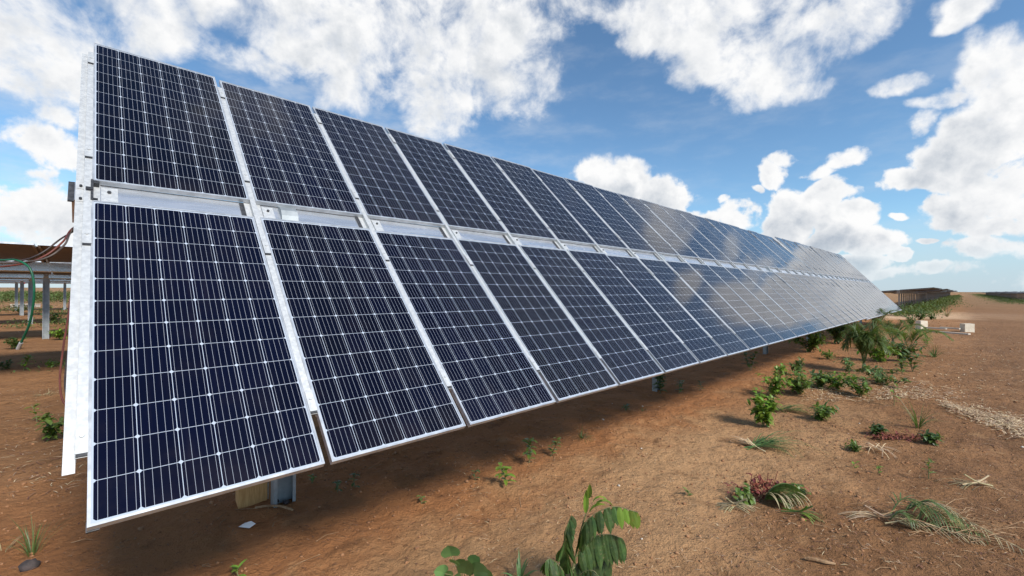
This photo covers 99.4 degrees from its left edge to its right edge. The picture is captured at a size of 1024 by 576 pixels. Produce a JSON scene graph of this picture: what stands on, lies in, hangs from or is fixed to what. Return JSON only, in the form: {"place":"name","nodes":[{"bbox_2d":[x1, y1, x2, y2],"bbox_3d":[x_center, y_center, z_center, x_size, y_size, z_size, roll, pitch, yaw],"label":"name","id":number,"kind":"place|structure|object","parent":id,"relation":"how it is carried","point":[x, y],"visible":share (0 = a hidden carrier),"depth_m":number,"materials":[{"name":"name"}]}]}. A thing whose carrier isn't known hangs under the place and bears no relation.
{"place":"outdoors","nodes":[
{"label":"outdoors","id":0,"kind":"place"},
{"bbox_2d":[10,304,40,307],"bbox_3d":[-42.469,1.549,37.941,1.500,0.310,1.070,0,0,-10],"label":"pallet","id":1,"kind":"object","parent":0,"point":[37,305],"visible":0.4,"depth_m":37.93,"materials":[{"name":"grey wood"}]},
{"bbox_2d":[235,482,268,508],"bbox_3d":[-2.111,1.583,3.534,0.215,0.390,0.190,0,0,-38],"label":"timber block","id":2,"kind":"object","parent":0,"point":[250,496],"depth_m":3.46,"materials":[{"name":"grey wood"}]},
{"bbox_2d":[0,287,1023,575],"bbox_3d":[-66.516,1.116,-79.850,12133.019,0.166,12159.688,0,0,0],"label":"ground","id":3,"kind":"structure","parent":0,"point":[386,549],"depth_m":3.86,"materials":[{"name":"red soil"}]},
{"bbox_2d":[0,359,13,369],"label":"shrub","id":4,"kind":"object","parent":3,"relation":"on","point":[7,364],"visible":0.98,"depth_m":9.11,"materials":[{"name":"green plant"}]},
{"bbox_2d":[3,336,30,348],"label":"shrub","id":5,"kind":"object","parent":3,"relation":"on","point":[13,343],"visible":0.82,"depth_m":11.90,"materials":[{"name":"green plant"}]},
{"bbox_2d":[0,527,34,551],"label":"grass tuft","id":6,"kind":"object","parent":3,"relation":"on","point":[13,543],"visible":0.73,"depth_m":2.90,"materials":[{"name":"beige plant"}]},
{"bbox_2d":[11,304,27,312],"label":"shrub","id":7,"kind":"object","parent":3,"relation":"on","point":[17,309],"visible":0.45,"depth_m":29.53,"materials":[{"name":"green plant"}]},
{"bbox_2d":[17,355,34,370],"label":"seedling","id":8,"kind":"object","parent":3,"relation":"on","point":[26,359],"visible":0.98,"depth_m":9.01,"materials":[{"name":"green plant"}]},
{"bbox_2d":[18,558,40,571],"bbox_3d":[-2.934,1.687,2.638,0.102,0.067,0.079,0,0,0],"label":"stone","id":9,"kind":"object","parent":3,"relation":"on","point":[29,564],"visible":0.89,"depth_m":2.62,"materials":[{"name":"grey stone"}]},
{"bbox_2d":[3,516,64,556],"bbox_3d":[-3.163,1.616,2.827,0.382,0.289,0.359,0,0,0],"label":"grass tuft","id":10,"kind":"object","parent":3,"relation":"on","point":[34,544],"visible":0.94,"depth_m":2.86,"materials":[{"name":"green plant"}]},
{"bbox_2d":[25,404,42,421],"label":"seedling","id":11,"kind":"object","parent":3,"relation":"on","point":[34,412],"visible":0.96,"depth_m":5.59,"materials":[{"name":"green plant"}]},
{"bbox_2d":[0,273,70,338],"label":"solar array","id":12,"kind":"object","parent":3,"relation":"on","point":[45,305],"visible":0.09,"depth_m":14.81,"materials":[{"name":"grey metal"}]},
{"bbox_2d":[0,279,70,323],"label":"solar array","id":13,"kind":"object","parent":3,"relation":"on","point":[30,290],"visible":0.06,"depth_m":20.60,"materials":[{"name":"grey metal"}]},
{"bbox_2d":[0,281,70,315],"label":"solar array","id":14,"kind":"object","parent":3,"relation":"on","point":[21,298],"visible":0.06,"depth_m":26.41,"materials":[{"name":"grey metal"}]},
{"bbox_2d":[0,241,72,274],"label":"solar array","id":15,"kind":"object","parent":3,"relation":"on","point":[59,262],"visible":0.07,"depth_m":8.23,"materials":[{"name":"brown glass"}]},
{"bbox_2d":[0,259,35,349],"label":"hose","id":16,"kind":"object","parent":15,"relation":"hanging from","point":[19,345],"visible":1,"depth_m":2.72,"materials":[{"name":"rubber"}]},
{"bbox_2d":[10,282,70,310],"bbox_3d":[-37.728,0.698,31.230,17.968,2.971,4.101,0,0,-44],"label":"solar array","id":17,"kind":"object","parent":3,"relation":"on","point":[64,295],"visible":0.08,"depth_m":33.84,"materials":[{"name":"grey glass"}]},
{"bbox_2d":[32,412,63,441],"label":"shrub","id":18,"kind":"object","parent":3,"relation":"on","point":[51,426],"visible":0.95,"depth_m":4.97,"materials":[{"name":"green plant"}]},
{"bbox_2d":[44,359,64,367],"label":"shrub","id":19,"kind":"object","parent":3,"relation":"on","point":[50,363],"visible":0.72,"depth_m":9.36,"materials":[{"name":"green plant"}]},
{"bbox_2d":[49,313,62,322],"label":"shrub","id":20,"kind":"object","parent":3,"relation":"on","point":[53,318],"visible":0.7,"depth_m":21.52,"materials":[{"name":"green plant"}]},
{"bbox_2d":[48,327,68,339],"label":"shrub","id":21,"kind":"object","parent":3,"relation":"on","point":[58,335],"visible":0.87,"depth_m":14.53,"materials":[{"name":"green plant"}]},
{"bbox_2d":[230,559,246,575],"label":"seedling","id":22,"kind":"object","parent":3,"relation":"on","point":[235,568],"visible":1,"depth_m":2.61,"materials":[{"name":"green plant"}]},
{"bbox_2d":[239,521,255,527],"bbox_3d":[-1.890,1.691,3.108,0.100,0.017,0.060,0,0,8],"label":"paper scrap","id":23,"kind":"object","parent":3,"relation":"on","point":[249,524],"visible":1,"depth_m":3.11,"materials":[{"name":"white paper"}]},
{"bbox_2d":[255,505,293,510],"bbox_3d":[-1.831,1.695,3.359,0.315,0.031,0.036,0,0,5],"label":"stick","id":24,"kind":"object","parent":3,"relation":"on","point":[281,506],"visible":1,"depth_m":3.36,"materials":[{"name":"brown wood"}]},
{"bbox_2d":[308,474,315,483],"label":"seedling","id":25,"kind":"object","parent":3,"relation":"on","point":[311,478],"visible":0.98,"depth_m":3.88,"materials":[{"name":"green plant"}]},
{"bbox_2d":[332,480,341,491],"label":"seedling","id":26,"kind":"object","parent":3,"relation":"on","point":[337,485],"visible":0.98,"depth_m":3.67,"materials":[{"name":"green plant"}]},
{"bbox_2d":[348,473,359,487],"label":"seedling","id":27,"kind":"object","parent":3,"relation":"on","point":[353,483],"visible":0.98,"depth_m":3.76,"materials":[{"name":"green plant"}]},
{"bbox_2d":[434,546,492,575],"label":"round leaf seedling","id":28,"kind":"object","parent":3,"relation":"on","point":[471,565],"visible":1,"depth_m":2.40,"materials":[{"name":"green plant"}]},
{"bbox_2d":[62,43,867,533],"bbox_3d":[4.190,0.138,9.114,18.910,4.318,2.906,0,0,-44],"label":"solar array","id":29,"kind":"object","parent":3,"relation":"on","point":[338,287],"visible":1,"depth_m":3.29,"materials":[{"name":"blue glass"}]},
{"bbox_2d":[0,228,73,263],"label":"cable","id":30,"kind":"object","parent":29,"relation":"hanging from","point":[58,250],"visible":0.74,"depth_m":2.82,"materials":[{"name":"grey rubber"}]},
{"bbox_2d":[0,227,73,267],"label":"cable","id":31,"kind":"object","parent":29,"relation":"hanging from","point":[58,245],"visible":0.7,"depth_m":2.87,"materials":[{"name":"rubber"}]},
{"bbox_2d":[10,232,72,261],"bbox_3d":[-3.418,-0.274,2.955,1.723,0.396,0.393,0,0,0],"label":"cable","id":32,"kind":"object","parent":29,"relation":"hanging from","point":[52,245],"visible":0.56,"depth_m":2.88,"materials":[{"name":"grey rubber"}]},
{"bbox_2d":[59,298,69,404],"bbox_3d":[-2.479,0.191,2.502,0.781,0.916,0.205,0,0,41],"label":"cable","id":33,"kind":"object","parent":29,"relation":"hanging from","point":[60,367],"visible":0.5,"depth_m":2.33,"materials":[{"name":"red plastic"}]},
{"bbox_2d":[64,349,67,395],"bbox_3d":[-2.470,0.188,2.499,0.681,0.886,0.208,0,0,36],"label":"cable","id":34,"kind":"object","parent":29,"relation":"hanging from","point":[65,373],"visible":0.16,"depth_m":2.35,"materials":[{"name":"red rubber"}]},
{"bbox_2d":[494,462,515,485],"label":"seedling","id":35,"kind":"object","parent":3,"relation":"on","point":[504,473],"visible":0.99,"depth_m":3.79,"materials":[{"name":"green plant"}]},
{"bbox_2d":[0,320,1023,575],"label":"clods","id":36,"kind":"object","parent":3,"relation":"on","point":[586,488],"visible":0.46,"depth_m":3.85,"materials":[{"name":"brown soil"}]},
{"bbox_2d":[0,287,1023,372],"bbox_3d":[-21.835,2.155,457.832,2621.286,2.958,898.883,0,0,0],"label":"scrub","id":37,"kind":"object","parent":3,"relation":"on","point":[935,305],"visible":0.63,"depth_m":48.14,"materials":[{"name":"green plant"}]},
{"bbox_2d":[0,320,1023,575],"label":"litter","id":38,"kind":"object","parent":3,"relation":"on","point":[1002,422],"visible":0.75,"depth_m":4.20,"materials":[{"name":"plant"}]},
{"bbox_2d":[501,552,537,575],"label":"leafy tuft","id":39,"kind":"object","parent":3,"relation":"on","point":[520,571],"visible":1,"depth_m":2.56,"materials":[{"name":"green plant"}]},
{"bbox_2d":[522,438,536,461],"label":"seedling","id":40,"kind":"object","parent":3,"relation":"on","point":[529,443],"visible":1,"depth_m":4.29,"materials":[{"name":"green plant"}]},
{"bbox_2d":[52,366,1023,575],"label":"twigs","id":41,"kind":"object","parent":3,"relation":"on","point":[624,457],"visible":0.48,"depth_m":4.25,"materials":[{"name":"brown wood"}]},
{"bbox_2d":[548,437,561,456],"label":"seedling","id":42,"kind":"object","parent":3,"relation":"on","point":[558,439],"visible":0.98,"depth_m":4.49,"materials":[{"name":"green plant"}]},
{"bbox_2d":[575,428,594,441],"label":"grass tuft","id":43,"kind":"object","parent":3,"relation":"on","point":[581,433],"visible":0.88,"depth_m":5.07,"materials":[{"name":"green plant"}]},
{"bbox_2d":[540,484,640,575],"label":"compound leaf plant","id":44,"kind":"object","parent":3,"relation":"on","point":[598,555],"visible":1,"depth_m":2.39,"materials":[{"name":"green plant"}]},
{"bbox_2d":[621,403,629,410],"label":"seedling","id":45,"kind":"object","parent":3,"relation":"on","point":[626,405],"visible":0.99,"depth_m":6.27,"materials":[{"name":"green plant"}]},
{"bbox_2d":[653,374,666,393],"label":"seedling","id":46,"kind":"object","parent":3,"relation":"on","point":[660,380],"visible":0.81,"depth_m":7.39,"materials":[{"name":"green plant"}]},
{"bbox_2d":[675,378,684,392],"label":"seedling","id":47,"kind":"object","parent":3,"relation":"on","point":[680,385],"visible":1,"depth_m":7.49,"materials":[{"name":"green plant"}]},
{"bbox_2d":[716,497,759,514],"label":"cut palm leaf","id":48,"kind":"object","parent":3,"relation":"on","point":[732,503],"visible":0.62,"depth_m":3.46,"materials":[{"name":"beige plant"}]},
{"bbox_2d":[741,351,760,369],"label":"seedling","id":49,"kind":"object","parent":3,"relation":"on","point":[749,361],"visible":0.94,"depth_m":9.28,"materials":[{"name":"green plant"}]},
{"bbox_2d":[745,386,783,426],"bbox_3d":[3.316,1.585,5.756,0.405,0.522,0.388,0,0,-28],"label":"shrub","id":50,"kind":"object","parent":3,"relation":"on","point":[761,410],"visible":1,"depth_m":5.69,"materials":[{"name":"green plant"}]},
{"bbox_2d":[725,471,812,508],"bbox_3d":[2.147,1.727,3.628,0.687,0.308,0.432,0,0,18],"label":"wilted heap","id":51,"kind":"object","parent":3,"relation":"on","point":[775,489],"visible":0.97,"depth_m":3.58,"materials":[{"name":"green plant"}]},
{"bbox_2d":[754,363,793,395],"bbox_3d":[4.392,1.544,7.160,0.603,0.559,0.400,0,0,-17],"label":"shrub","id":52,"kind":"object","parent":3,"relation":"on","point":[777,379],"visible":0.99,"depth_m":7.21,"materials":[{"name":"green plant"}]},
{"bbox_2d":[727,431,830,454],"bbox_3d":[3.036,1.858,4.967,1.068,0.458,0.601,0,0,29],"label":"cut palm leaf","id":53,"kind":"object","parent":3,"relation":"on","point":[760,442],"visible":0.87,"depth_m":4.90,"materials":[{"name":"plant"}]},
{"bbox_2d":[783,356,804,372],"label":"shrub","id":54,"kind":"object","parent":3,"relation":"on","point":[797,365],"visible":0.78,"depth_m":8.86,"materials":[{"name":"green plant"}]},
{"bbox_2d":[775,405,814,414],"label":"cut palm leaf","id":55,"kind":"object","parent":3,"relation":"on","point":[790,406],"visible":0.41,"depth_m":6.34,"materials":[{"name":"plant"}]},
{"bbox_2d":[781,505,826,523],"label":"cut palm leaf","id":56,"kind":"object","parent":3,"relation":"on","point":[805,508],"visible":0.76,"depth_m":3.30,"materials":[{"name":"green plant"}]},
{"bbox_2d":[783,365,825,393],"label":"shrub","id":57,"kind":"object","parent":3,"relation":"on","point":[798,382],"visible":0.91,"depth_m":7.29,"materials":[{"name":"green plant"}]},
{"bbox_2d":[785,331,830,351],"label":"shrub","id":58,"kind":"object","parent":3,"relation":"on","point":[814,340],"visible":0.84,"depth_m":12.07,"materials":[{"name":"green plant"}]},
{"bbox_2d":[804,556,835,564],"bbox_3d":[1.942,1.718,2.738,0.170,0.027,0.029,0,0,20],"label":"stick","id":59,"kind":"object","parent":3,"relation":"on","point":[818,560],"visible":1,"depth_m":2.73,"materials":[{"name":"brown wood"}]},
{"bbox_2d":[807,369,837,388],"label":"shrub","id":60,"kind":"object","parent":3,"relation":"on","point":[819,384],"visible":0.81,"depth_m":7.64,"materials":[{"name":"green plant"}]},
{"bbox_2d":[808,400,838,420],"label":"shrub","id":61,"kind":"object","parent":3,"relation":"on","point":[820,414],"visible":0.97,"depth_m":5.91,"materials":[{"name":"green plant"}]},
{"bbox_2d":[816,349,834,358],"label":"shrub","id":62,"kind":"object","parent":3,"relation":"on","point":[826,354],"visible":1,"depth_m":11.06,"materials":[{"name":"green plant"}]},
{"bbox_2d":[775,237,901,336],"bbox_3d":[15.556,0.207,20.022,12.680,4.375,2.796,0,0,-44],"label":"solar array","id":63,"kind":"object","parent":3,"relation":"on","point":[848,281],"visible":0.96,"depth_m":18.68,"materials":[{"name":"blue glass"}]},
{"bbox_2d":[822,323,854,343],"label":"shrub","id":64,"kind":"object","parent":3,"relation":"on","point":[836,332],"visible":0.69,"depth_m":14.18,"materials":[{"name":"green plant"}]},
{"bbox_2d":[822,371,856,390],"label":"shrub","id":65,"kind":"object","parent":3,"relation":"on","point":[836,385],"visible":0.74,"depth_m":7.60,"materials":[{"name":"green plant"}]},
{"bbox_2d":[833,357,854,373],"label":"shrub","id":66,"kind":"object","parent":3,"relation":"on","point":[847,367],"visible":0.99,"depth_m":8.96,"materials":[{"name":"green plant"}]},
{"bbox_2d":[843,439,861,451],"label":"shrub","id":67,"kind":"object","parent":3,"relation":"on","point":[853,444],"visible":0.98,"depth_m":4.81,"materials":[{"name":"green plant"}]},
{"bbox_2d":[837,373,872,396],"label":"shrub","id":68,"kind":"object","parent":3,"relation":"on","point":[856,387],"visible":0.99,"depth_m":7.26,"materials":[{"name":"green plant"}]},
{"bbox_2d":[838,320,897,371],"bbox_3d":[7.490,1.231,9.250,1.016,1.146,1.141,0,0,0],"label":"young palm","id":69,"kind":"object","parent":3,"relation":"on","point":[863,340],"visible":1,"depth_m":9.15,"materials":[{"name":"green plant"}]},
{"bbox_2d":[853,336,901,361],"bbox_3d":[8.998,1.497,10.765,0.921,0.704,0.829,0,0,33],"label":"shrub","id":70,"kind":"object","parent":3,"relation":"on","point":[876,353],"visible":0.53,"depth_m":10.70,"materials":[{"name":"green plant"}]},
{"bbox_2d":[855,442,899,457],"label":"dead weed","id":71,"kind":"object","parent":3,"relation":"on","point":[880,448],"visible":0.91,"depth_m":4.79,"materials":[{"name":"plant"}]},
{"bbox_2d":[869,423,888,433],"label":"shrub","id":72,"kind":"object","parent":3,"relation":"on","point":[874,429],"visible":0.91,"depth_m":5.39,"materials":[{"name":"green plant"}]},
{"bbox_2d":[838,505,921,530],"bbox_3d":[2.741,1.785,3.238,0.727,0.300,0.322,0,0,23],"label":"cut palm leaf","id":73,"kind":"object","parent":3,"relation":"on","point":[867,514],"visible":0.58,"depth_m":3.27,"materials":[{"name":"plant"}]},
{"bbox_2d":[856,361,912,385],"bbox_3d":[6.865,1.602,8.066,0.696,0.450,0.902,0,0,15],"label":"shrub","id":74,"kind":"object","parent":3,"relation":"on","point":[878,375],"visible":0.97,"depth_m":8.03,"materials":[{"name":"green plant"}]},
{"bbox_2d":[865,308,906,327],"bbox_3d":[15.389,1.363,18.117,1.578,1.126,1.474,0,0,27],"label":"young palm","id":75,"kind":"object","parent":3,"relation":"on","point":[884,313],"visible":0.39,"depth_m":17.87,"materials":[{"name":"green plant"}]},
{"bbox_2d":[887,380,899,405],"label":"seedling","id":76,"kind":"object","parent":3,"relation":"on","point":[893,390],"visible":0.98,"depth_m":6.65,"materials":[{"name":"green plant"}]},
{"bbox_2d":[865,318,926,343],"bbox_3d":[12.582,1.434,14.377,1.606,0.909,1.692,0,0,0],"label":"young palm","id":77,"kind":"object","parent":3,"relation":"on","point":[888,324],"visible":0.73,"depth_m":14.22,"materials":[{"name":"green plant"}]},
{"bbox_2d":[894,358,908,372],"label":"seedling","id":78,"kind":"object","parent":3,"relation":"on","point":[902,363],"visible":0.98,"depth_m":8.91,"materials":[{"name":"green plant"}]},
{"bbox_2d":[864,429,942,442],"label":"wilted branch","id":79,"kind":"object","parent":3,"relation":"on","point":[895,436],"visible":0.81,"depth_m":5.22,"materials":[{"name":"plant"}]},
{"bbox_2d":[886,339,928,360],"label":"shrub","id":80,"kind":"object","parent":3,"relation":"on","point":[899,345],"visible":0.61,"depth_m":10.72,"materials":[{"name":"green plant"}]},
{"bbox_2d":[905,317,915,323],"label":"shrub","id":81,"kind":"object","parent":3,"relation":"on","point":[908,319],"visible":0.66,"depth_m":21.65,"materials":[{"name":"green plant"}]},
{"bbox_2d":[882,287,941,308],"bbox_3d":[37.066,1.340,40.653,18.000,2.681,4.100,0,0,-44],"label":"solar array","id":82,"kind":"object","parent":3,"relation":"on","point":[907,295],"visible":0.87,"depth_m":37.84,"materials":[{"name":"grey metal"}]},
{"bbox_2d":[869,324,954,354],"bbox_3d":[11.006,1.447,12.047,1.624,0.840,1.836,0,0,0],"label":"young palm","id":83,"kind":"object","parent":3,"relation":"on","point":[914,334],"visible":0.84,"depth_m":11.88,"materials":[{"name":"green plant"}]},
{"bbox_2d":[899,349,924,371],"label":"seedling","id":84,"kind":"object","parent":3,"relation":"on","point":[911,359],"visible":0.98,"depth_m":9.28,"materials":[{"name":"green plant"}]},
{"bbox_2d":[893,290,945,304],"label":"solar array","id":85,"kind":"object","parent":3,"relation":"on","point":[922,296],"visible":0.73,"depth_m":51.77,"materials":[{"name":"grey metal"}]},
{"bbox_2d":[914,310,926,320],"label":"shrub","id":86,"kind":"object","parent":3,"relation":"on","point":[923,315],"visible":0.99,"depth_m":25.82,"materials":[{"name":"green plant"}]},
{"bbox_2d":[915,321,927,328],"bbox_3d":[19.133,1.730,20.292,0.380,0.400,0.240,0,0,-8],"label":"concrete block","id":87,"kind":"object","parent":3,"relation":"on","point":[924,323],"depth_m":20.19,"materials":[{"name":"white concrete"}]},
{"bbox_2d":[898,397,953,428],"bbox_3d":[5.297,1.594,5.587,0.583,0.460,0.550,0,0,33],"label":"grass tuft","id":88,"kind":"object","parent":3,"relation":"on","point":[914,420],"visible":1,"depth_m":5.61,"materials":[{"name":"green plant"}]},
{"bbox_2d":[922,457,935,478],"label":"seedling","id":89,"kind":"object","parent":3,"relation":"on","point":[928,462],"visible":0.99,"depth_m":4.04,"materials":[{"name":"green plant"}]},
{"bbox_2d":[919,429,943,446],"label":"shrub","id":90,"kind":"object","parent":3,"relation":"on","point":[930,437],"visible":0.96,"depth_m":5.02,"materials":[{"name":"green plant"}]},
{"bbox_2d":[927,314,935,319],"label":"shrub","id":91,"kind":"object","parent":3,"relation":"on","point":[931,317],"visible":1,"depth_m":27.29,"materials":[{"name":"green plant"}]},
{"bbox_2d":[920,344,943,356],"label":"grass tuft","id":92,"kind":"object","parent":3,"relation":"on","point":[932,354],"visible":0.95,"depth_m":11.59,"materials":[{"name":"green plant"}]},
{"bbox_2d":[848,492,1023,554],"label":"dried frond pile","id":93,"kind":"object","parent":3,"relation":"on","point":[916,504],"visible":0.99,"depth_m":3.12,"materials":[{"name":"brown dried palm leaf"}]},
{"bbox_2d":[926,289,949,302],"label":"solar array","id":94,"kind":"object","parent":3,"relation":"on","point":[929,295],"visible":0.43,"depth_m":63.56,"materials":[{"name":"grey metal"}]},
{"bbox_2d":[933,290,950,300],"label":"solar array","id":95,"kind":"object","parent":3,"relation":"on","point":[935,295],"visible":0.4,"depth_m":78.81,"materials":[{"name":"grey metal"}]},
{"bbox_2d":[937,306,953,316],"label":"grass tuft","id":96,"kind":"object","parent":3,"relation":"on","point":[946,314],"visible":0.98,"depth_m":30.04,"materials":[{"name":"beige plant"}]},
{"bbox_2d":[927,331,970,334],"bbox_3d":[18.121,1.852,18.053,0.160,0.055,1.362,0,-1,-18],"label":"plank","id":97,"kind":"object","parent":3,"relation":"on","point":[955,333],"visible":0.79,"depth_m":17.79,"materials":[{"name":"grey wood"}]},
{"bbox_2d":[960,323,974,331],"bbox_3d":[19.687,1.730,18.787,0.380,0.380,0.240,0,0,5],"label":"concrete block","id":98,"kind":"object","parent":3,"relation":"on","point":[966,327],"depth_m":18.68,"materials":[{"name":"white concrete"}]},
{"bbox_2d":[936,474,1000,490],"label":"cut palm leaf","id":99,"kind":"object","parent":3,"relation":"on","point":[976,481],"visible":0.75,"depth_m":3.82,"materials":[{"name":"plant"}]},
{"bbox_2d":[1007,292,1023,298],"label":"solar array","id":100,"kind":"object","parent":3,"relation":"on","point":[1021,296],"visible":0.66,"depth_m":94.37,"materials":[{"name":"grey metal"}]},
{"bbox_2d":[1007,291,1023,298],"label":"solar array","id":101,"kind":"object","parent":3,"relation":"on","point":[1015,295],"visible":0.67,"depth_m":105.71,"materials":[{"name":"grey metal"}]},
{"bbox_2d":[0,0,1023,291],"label":"sky","id":102,"kind":"structure","parent":0,"point":[886,137],"materials":[{"name":"blue"}]}
]}

